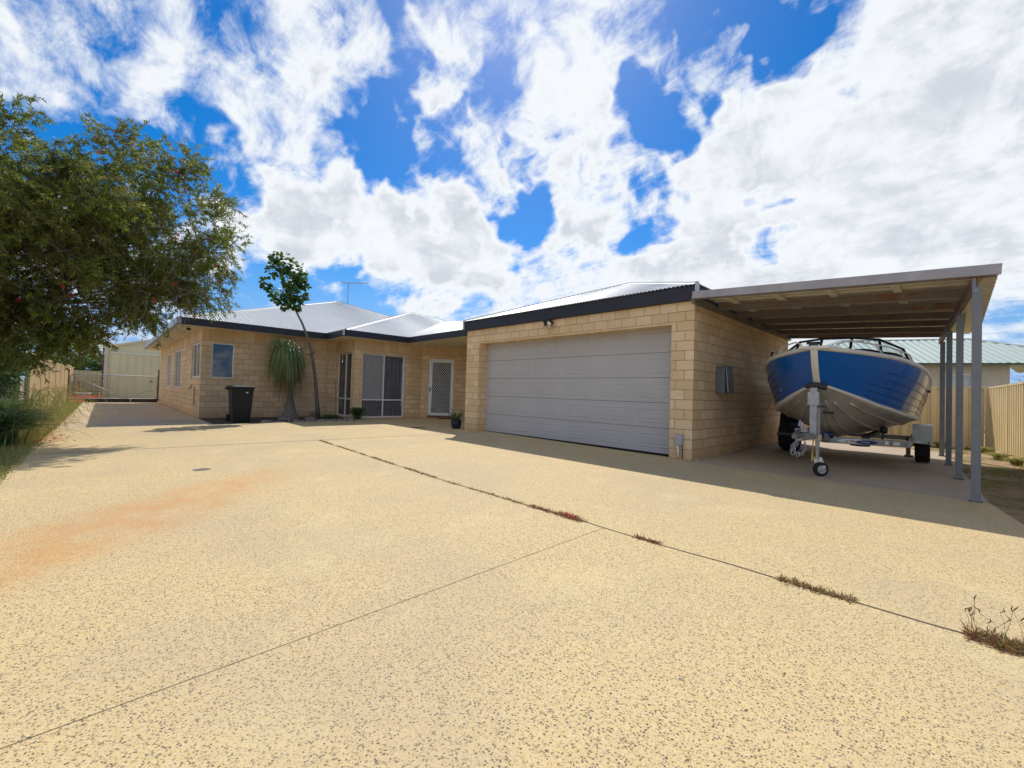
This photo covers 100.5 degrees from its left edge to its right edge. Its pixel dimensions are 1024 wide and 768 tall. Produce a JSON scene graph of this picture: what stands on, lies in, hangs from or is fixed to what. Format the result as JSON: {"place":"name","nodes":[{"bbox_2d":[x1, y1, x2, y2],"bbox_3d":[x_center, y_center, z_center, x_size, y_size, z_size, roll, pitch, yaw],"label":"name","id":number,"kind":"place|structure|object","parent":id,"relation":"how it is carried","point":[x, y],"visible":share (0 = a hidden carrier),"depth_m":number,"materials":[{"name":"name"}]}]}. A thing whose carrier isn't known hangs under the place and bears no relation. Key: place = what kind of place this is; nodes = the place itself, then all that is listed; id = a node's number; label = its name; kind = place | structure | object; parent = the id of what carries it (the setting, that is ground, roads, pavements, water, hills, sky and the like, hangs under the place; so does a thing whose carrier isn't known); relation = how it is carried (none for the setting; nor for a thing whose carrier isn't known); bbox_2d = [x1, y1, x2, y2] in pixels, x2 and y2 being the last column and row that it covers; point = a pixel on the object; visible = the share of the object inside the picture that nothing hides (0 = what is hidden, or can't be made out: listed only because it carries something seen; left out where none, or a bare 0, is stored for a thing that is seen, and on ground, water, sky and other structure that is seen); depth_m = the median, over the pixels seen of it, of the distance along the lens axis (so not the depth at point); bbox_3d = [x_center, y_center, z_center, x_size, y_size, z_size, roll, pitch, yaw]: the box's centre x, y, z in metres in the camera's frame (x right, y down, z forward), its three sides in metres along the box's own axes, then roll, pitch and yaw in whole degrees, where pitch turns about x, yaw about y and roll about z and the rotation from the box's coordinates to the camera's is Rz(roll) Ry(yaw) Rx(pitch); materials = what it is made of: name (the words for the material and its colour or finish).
{"place":"outdoors","nodes":[
{"label":"outdoors","id":0,"kind":"place"},
{"bbox_2d":[102,339,160,398],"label":"garden shed","id":1,"kind":"structure","parent":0,"point":[134,359],"depth_m":25.50,"materials":[{"name":"beige metal"}]},
{"bbox_2d":[109,353,160,398],"bbox_3d":[-21.708,-0.395,26.587,4.920,2.640,0.130,3,-2,-44],"label":"sliding door","id":2,"kind":"structure","parent":1,"relation":"in","point":[121,364],"depth_m":25.58,"materials":[{"name":"beige metal"}]},
{"bbox_2d":[57,402,210,427],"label":"side driveway","id":3,"kind":"structure","parent":0,"point":[149,413],"depth_m":12.92,"materials":[{"name":"concrete"}]},
{"bbox_2d":[77,381,103,396],"bbox_3d":[-23.204,0.346,23.369,1.080,0.980,0.650,3,-2,-44],"label":"timber bench","id":4,"kind":"object","parent":3,"relation":"on","point":[100,391],"visible":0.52,"depth_m":23.34,"materials":[{"name":"brown wood"}]},
{"bbox_2d":[67,369,159,401],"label":"farm gate","id":5,"kind":"structure","parent":3,"relation":"on","point":[108,399],"depth_m":20.90,"materials":[{"name":"metal"}]},
{"bbox_2d":[201,417,354,423],"bbox_3d":[-7.125,1.117,13.262,3.995,0.001,2.290,3,-2,-44],"label":"garden bed","id":6,"kind":"object","parent":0,"point":[224,421],"visible":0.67,"depth_m":12.64,"materials":[{"name":"brown soil"}]},
{"bbox_2d":[225,385,255,420],"bbox_3d":[-7.715,0.546,12.082,0.709,1.040,0.670,3,-2,-44],"label":"wheelie bin","id":7,"kind":"object","parent":6,"relation":"on","point":[240,397],"visible":1,"depth_m":11.88,"materials":[{"name":"plastic"}]},
{"bbox_2d":[278,417,291,419],"bbox_3d":[-7.117,1.088,13.356,0.667,0.093,0.367,1,-1,33],"label":"garden rock","id":8,"kind":"object","parent":6,"relation":"on","point":[285,418],"visible":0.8,"depth_m":13.19,"materials":[{"name":"grey stone"}]},
{"bbox_2d":[261,336,309,419],"bbox_3d":[-7.283,-0.193,13.637,1.395,2.645,1.496,3,-2,-44],"label":"ponytail palm","id":9,"kind":"object","parent":6,"relation":"on","point":[286,363],"visible":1,"depth_m":13.45,"materials":[{"name":"green plant"}]},
{"bbox_2d":[258,251,320,417],"bbox_3d":[-7.091,-1.550,13.703,2.032,5.346,0.887,3,-2,-44],"label":"slim tree","id":10,"kind":"object","parent":6,"relation":"on","point":[289,300],"visible":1,"depth_m":13.57,"materials":[{"name":"green plant"}]},
{"bbox_2d":[322,414,339,418],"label":"seedling","id":11,"kind":"object","parent":6,"relation":"on","point":[330,416],"visible":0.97,"depth_m":14.03,"materials":[{"name":"green plant"}]},
{"bbox_2d":[335,381,335,414],"bbox_3d":[-6.332,0.520,15.164,0.200,1.270,0.283,3,-2,-44],"label":"garden rake","id":12,"kind":"object","parent":6,"relation":"on","point":[335,397],"visible":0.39,"depth_m":15.19,"materials":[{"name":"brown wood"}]},
{"bbox_2d":[343,416,353,419],"bbox_3d":[-5.339,1.133,14.172,0.500,0.110,0.130,3,-2,-44],"label":"concrete edging","id":13,"kind":"object","parent":6,"relation":"on","point":[347,417],"visible":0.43,"depth_m":14.04,"materials":[{"name":"grey concrete"}]},
{"bbox_2d":[0,418,1023,767],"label":"driveway","id":14,"kind":"structure","parent":0,"point":[132,566],"depth_m":2.06,"materials":[{"name":"beige concrete"}]},
{"bbox_2d":[22,434,72,446],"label":"fallen flowers","id":15,"kind":"object","parent":14,"relation":"on","point":[46,440],"visible":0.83,"depth_m":6.89,"materials":[{"name":"plant"}]},
{"bbox_2d":[32,431,74,441],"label":"fallen flowers","id":16,"kind":"object","parent":14,"relation":"on","point":[54,438],"visible":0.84,"depth_m":7.45,"materials":[{"name":"plant"}]},
{"bbox_2d":[192,468,210,470],"bbox_3d":[-3.779,1.040,5.183,0.190,0.007,0.190,3,-2,-44],"label":"drain cover","id":17,"kind":"object","parent":14,"relation":"on","point":[202,469],"visible":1,"depth_m":5.17,"materials":[{"name":"metal"}]},
{"bbox_2d":[29,432,477,454],"bbox_3d":[-3.663,1.112,8.491,8.059,0.001,0.057,3,-2,-41],"label":"cross joint","id":18,"kind":"object","parent":14,"relation":"on","point":[228,444],"visible":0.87,"depth_m":7.22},
{"bbox_2d":[0,530,596,748],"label":"control joint","id":19,"kind":"object","parent":14,"relation":"on","point":[251,656],"visible":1,"depth_m":1.59,"materials":[{"name":"grey concrete"}]},
{"bbox_2d":[349,407,366,419],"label":"bush","id":20,"kind":"object","parent":14,"relation":"on","point":[357,413],"visible":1,"depth_m":14.11,"materials":[{"name":"green plant"}]},
{"bbox_2d":[320,439,523,503],"bbox_3d":[-1.834,1.103,6.155,0.149,0.040,5.830,3,-2,-42],"label":"joint moss","id":21,"kind":"object","parent":14,"relation":"on","point":[421,473],"visible":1,"depth_m":5.30,"materials":[{"name":"brown plant"}]},
{"bbox_2d":[448,408,464,428],"bbox_3d":[-1.550,0.943,11.855,0.518,0.600,0.522,3,-2,-44],"label":"potted plant","id":22,"kind":"object","parent":14,"relation":"on","point":[456,422],"visible":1,"depth_m":11.77,"materials":[{"name":"green plant"}]},
{"bbox_2d":[526,503,557,513],"bbox_3d":[0.269,1.119,3.847,0.121,0.038,0.367,3,-2,-44],"label":"joint weed","id":23,"kind":"object","parent":14,"relation":"on","point":[538,508],"visible":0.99,"depth_m":3.84,"materials":[{"name":"brown plant"}]},
{"bbox_2d":[553,510,587,521],"bbox_3d":[0.486,1.120,3.617,0.149,0.053,0.354,3,-2,-44],"label":"joint weed","id":24,"kind":"object","parent":14,"relation":"on","point":[565,514],"visible":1,"depth_m":3.61,"materials":[{"name":"red plant"}]},
{"bbox_2d":[632,532,664,544],"bbox_3d":[0.998,1.126,3.109,0.136,0.037,0.250,3,-2,-44],"label":"joint weed","id":25,"kind":"object","parent":14,"relation":"on","point":[650,540],"visible":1,"depth_m":3.10,"materials":[{"name":"brown plant"}]},
{"bbox_2d":[326,442,972,635],"bbox_3d":[-0.695,1.128,4.929,0.118,0.001,9.302,3,-2,-43],"label":"expansion joint","id":26,"kind":"object","parent":14,"relation":"on","point":[737,566],"visible":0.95,"depth_m":2.64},
{"bbox_2d":[774,574,860,602],"bbox_3d":[1.690,1.125,2.375,0.169,0.050,0.402,3,-2,-44],"label":"joint weed","id":27,"kind":"object","parent":14,"relation":"on","point":[819,589],"visible":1,"depth_m":2.35,"materials":[{"name":"brown plant"}]},
{"bbox_2d":[959,595,1023,654],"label":"joint weed","id":28,"kind":"object","parent":14,"relation":"on","point":[994,638],"visible":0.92,"depth_m":1.90,"materials":[{"name":"brown plant"}]},
{"bbox_2d":[975,626,1023,655],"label":"joint weed","id":29,"kind":"object","parent":14,"relation":"on","point":[983,634],"visible":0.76,"depth_m":1.86,"materials":[{"name":"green plant"}]},
{"bbox_2d":[0,380,1023,524],"bbox_3d":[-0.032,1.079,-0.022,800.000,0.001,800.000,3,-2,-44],"label":"ground","id":30,"kind":"structure","parent":0,"point":[1005,499],"depth_m":6.45,"materials":[{"name":"beige concrete"}]},
{"bbox_2d":[0,337,16,398],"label":"leafy shrub","id":31,"kind":"object","parent":30,"relation":"on","point":[5,382],"visible":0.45,"depth_m":6.93,"materials":[{"name":"green plant"}]},
{"bbox_2d":[0,333,32,400],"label":"leafy shrub","id":32,"kind":"object","parent":30,"relation":"on","point":[15,382],"visible":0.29,"depth_m":8.38,"materials":[{"name":"green plant"}]},
{"bbox_2d":[4,360,28,404],"bbox_3d":[-12.590,0.042,7.599,5.225,1.640,0.060,3,-2,-44],"label":"steel fence","id":33,"kind":"object","parent":30,"relation":"on","point":[26,381],"visible":0.07,"depth_m":9.31,"materials":[{"name":"beige metal"}]},
{"bbox_2d":[0,398,50,432],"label":"strappy plant","id":34,"kind":"object","parent":30,"relation":"on","point":[9,404],"visible":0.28,"depth_m":7.42,"materials":[{"name":"green plant"}]},
{"bbox_2d":[0,409,60,446],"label":"strappy plant","id":35,"kind":"object","parent":30,"relation":"on","point":[7,421],"visible":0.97,"depth_m":6.50,"materials":[{"name":"green plant"}]},
{"bbox_2d":[0,401,81,483],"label":"grass","id":36,"kind":"structure","parent":30,"relation":"on","point":[21,450],"depth_m":6.08,"materials":[{"name":"green plant"}]},
{"bbox_2d":[27,352,68,412],"bbox_3d":[-15.628,0.082,14.525,0.060,1.660,14.255,3,-2,-44],"label":"steel fence","id":37,"kind":"object","parent":30,"relation":"on","point":[57,379],"visible":0.44,"depth_m":13.02,"materials":[{"name":"beige metal"}]},
{"bbox_2d":[2,383,115,443],"bbox_3d":[-8.330,0.464,7.880,1.656,0.966,4.653,3,-2,-44],"label":"firecracker plant","id":38,"kind":"object","parent":30,"relation":"on","point":[55,408],"visible":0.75,"depth_m":7.46,"materials":[{"name":"green plant"}]},
{"bbox_2d":[31,336,104,370],"bbox_3d":[-27.963,-1.220,26.809,3.571,3.987,4.035,1,-1,11],"label":"green tree","id":39,"kind":"object","parent":30,"relation":"on","point":[82,355],"visible":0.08,"depth_m":26.74,"materials":[{"name":"green plant"}]},
{"bbox_2d":[67,364,73,398],"bbox_3d":[-23.183,-0.049,22.312,0.060,1.790,6.955,3,-2,-44],"label":"steel fence","id":40,"kind":"object","parent":30,"relation":"on","point":[72,371],"visible":0.43,"depth_m":23.13,"materials":[{"name":"beige metal"}]},
{"bbox_2d":[57,355,103,381],"bbox_3d":[-26.645,-0.533,26.377,2.600,2.678,3.252,1,-1,21],"label":"green tree","id":41,"kind":"object","parent":30,"relation":"on","point":[96,367],"visible":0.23,"depth_m":26.30,"materials":[{"name":"green plant"}]},
{"bbox_2d":[70,394,99,400],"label":"red ground plant","id":42,"kind":"object","parent":30,"relation":"on","point":[95,396],"visible":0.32,"depth_m":20.57,"materials":[{"name":"red plant"}]},
{"bbox_2d":[73,370,101,397],"bbox_3d":[-25.268,0.023,25.232,1.355,1.640,0.060,3,-2,-44],"label":"steel fence","id":43,"kind":"object","parent":30,"relation":"on","point":[84,385],"visible":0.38,"depth_m":25.30,"materials":[{"name":"beige metal"}]},
{"bbox_2d":[0,91,254,383],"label":"bottlebrush tree","id":44,"kind":"object","parent":30,"relation":"on","point":[76,244],"visible":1,"depth_m":7.11,"materials":[{"name":"green plant"}]},
{"bbox_2d":[143,281,789,459],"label":"brick house","id":45,"kind":"structure","parent":30,"relation":"on","point":[670,369],"depth_m":10.34,"materials":[{"name":"beige brick"}]},
{"bbox_2d":[167,354,170,386],"bbox_3d":[-15.327,-0.609,19.070,0.067,1.478,1.248,3,-2,-44],"label":"window","id":46,"kind":"structure","parent":45,"relation":"in","point":[169,355],"depth_m":19.36,"materials":[{"name":"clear glass"}]},
{"bbox_2d":[174,350,180,387],"bbox_3d":[-13.215,-0.591,16.870,0.067,1.478,1.848,3,-2,-44],"label":"window","id":47,"kind":"structure","parent":45,"relation":"in","point":[178,353],"depth_m":16.87,"materials":[{"name":"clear glass"}]},
{"bbox_2d":[192,342,199,377],"bbox_3d":[-10.031,-0.753,13.583,0.067,1.098,1.598,3,-2,-44],"label":"window","id":48,"kind":"structure","parent":45,"relation":"in","point":[196,349],"depth_m":13.81,"materials":[{"name":"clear glass"}]},
{"bbox_2d":[211,343,233,377],"bbox_3d":[-8.948,-0.717,13.151,0.573,1.063,0.064,3,-2,-44],"label":"window","id":49,"kind":"structure","parent":45,"relation":"in","point":[222,362],"depth_m":13.15,"materials":[{"name":"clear glass"}]},
{"bbox_2d":[337,352,351,415],"bbox_3d":[-5.820,0.017,15.109,0.214,2.230,1.300,3,-2,-44],"label":"window","id":50,"kind":"structure","parent":45,"relation":"in","point":[347,357],"depth_m":15.21,"materials":[{"name":"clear glass"}]},
{"bbox_2d":[361,353,404,417],"bbox_3d":[-4.651,0.068,15.222,1.630,2.240,0.216,3,-2,-44],"label":"window","id":51,"kind":"structure","parent":45,"relation":"in","point":[383,375],"depth_m":15.22,"materials":[{"name":"grey glass"}]},
{"bbox_2d":[427,359,453,415],"bbox_3d":[-2.702,0.126,16.172,0.956,2.138,0.164,2,-1,1],"label":"front door","id":52,"kind":"structure","parent":45,"relation":"in","point":[441,377],"depth_m":16.18,"materials":[{"name":"white metal"}]},
{"bbox_2d":[485,328,671,454],"bbox_3d":[1.164,-0.074,9.572,0.076,2.700,5.302,3,-2,-44],"label":"garage door","id":53,"kind":"structure","parent":45,"relation":"in","point":[612,390],"depth_m":9.06,"materials":[{"name":"paint"}]},
{"bbox_2d":[804,387,987,447],"bbox_3d":[9.085,0.835,13.612,0.060,1.570,8.205,3,-2,-44],"label":"steel fence","id":54,"kind":"object","parent":30,"relation":"on","point":[930,414],"visible":0.08,"depth_m":11.19,"materials":[{"name":"beige metal"}]},
{"bbox_2d":[969,446,997,452],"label":"weed","id":55,"kind":"object","parent":30,"relation":"on","point":[987,449],"visible":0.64,"depth_m":9.84,"materials":[{"name":"green plant"}]},
{"bbox_2d":[983,451,1013,459],"bbox_3d":[9.912,1.468,8.658,0.512,0.146,0.540,3,-2,-44],"label":"weed","id":56,"kind":"object","parent":30,"relation":"on","point":[998,456],"visible":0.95,"depth_m":8.62,"materials":[{"name":"green plant"}]},
{"bbox_2d":[988,382,1023,464],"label":"steel fence","id":57,"kind":"object","parent":30,"relation":"on","point":[1006,418],"visible":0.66,"depth_m":8.99,"materials":[{"name":"beige metal"}]},
{"bbox_2d":[1002,456,1023,465],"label":"weed","id":58,"kind":"object","parent":30,"relation":"on","point":[1015,461],"visible":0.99,"depth_m":7.89,"materials":[{"name":"green plant"}]},
{"bbox_2d":[0,0,1023,390],"label":"sky","id":59,"kind":"structure","parent":0,"point":[455,160],"materials":[{"name":"blue"}]},
{"bbox_2d":[689,441,988,502],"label":"carport floor","id":60,"kind":"structure","parent":0,"point":[885,468],"depth_m":6.96,"materials":[{"name":"concrete"}]},
{"bbox_2d":[694,396,772,460],"bbox_3d":[4.543,0.785,8.502,4.077,1.138,0.062,3,-2,-43],"label":"power cord","id":61,"kind":"object","parent":60,"relation":"on","point":[743,444],"visible":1,"depth_m":8.55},
{"bbox_2d":[779,413,801,450],"bbox_3d":[5.869,0.904,8.939,0.280,1.000,1.000,1,-2,42],"label":"spare wheel","id":62,"kind":"object","parent":60,"relation":"on","point":[786,441],"visible":0.42,"depth_m":8.63,"materials":[{"name":"rubber"}]},
{"bbox_2d":[691,263,1001,502],"bbox_3d":[6.284,-0.006,7.900,6.165,2.807,3.384,3,-2,-44],"label":"carport","id":63,"kind":"object","parent":60,"relation":"on","point":[942,304],"visible":1,"depth_m":6.56,"materials":[{"name":"grey paint"}]},
{"bbox_2d":[777,382,932,475],"bbox_3d":[5.486,0.697,7.225,2.372,1.320,5.965,1,-2,44],"label":"trailer","id":64,"kind":"object","parent":60,"relation":"on","point":[920,439],"visible":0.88,"depth_m":6.53,"materials":[{"name":"metal"}]},
{"bbox_2d":[764,337,931,436],"bbox_3d":[5.878,0.101,7.598,2.308,1.708,5.324,2,0,44],"label":"motor boat","id":65,"kind":"object","parent":64,"relation":"on","point":[867,390],"visible":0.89,"depth_m":6.26,"materials":[{"name":"blue paint"}]},
{"bbox_2d":[828,338,1023,429],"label":"neighbour house","id":66,"kind":"structure","parent":0,"point":[1007,356],"depth_m":19.97,"materials":[{"name":"white metal"}]},
{"bbox_2d":[944,449,1023,512],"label":"grass","id":67,"kind":"structure","parent":0,"point":[1003,474],"depth_m":6.54,"materials":[{"name":"green plant"}]}
]}

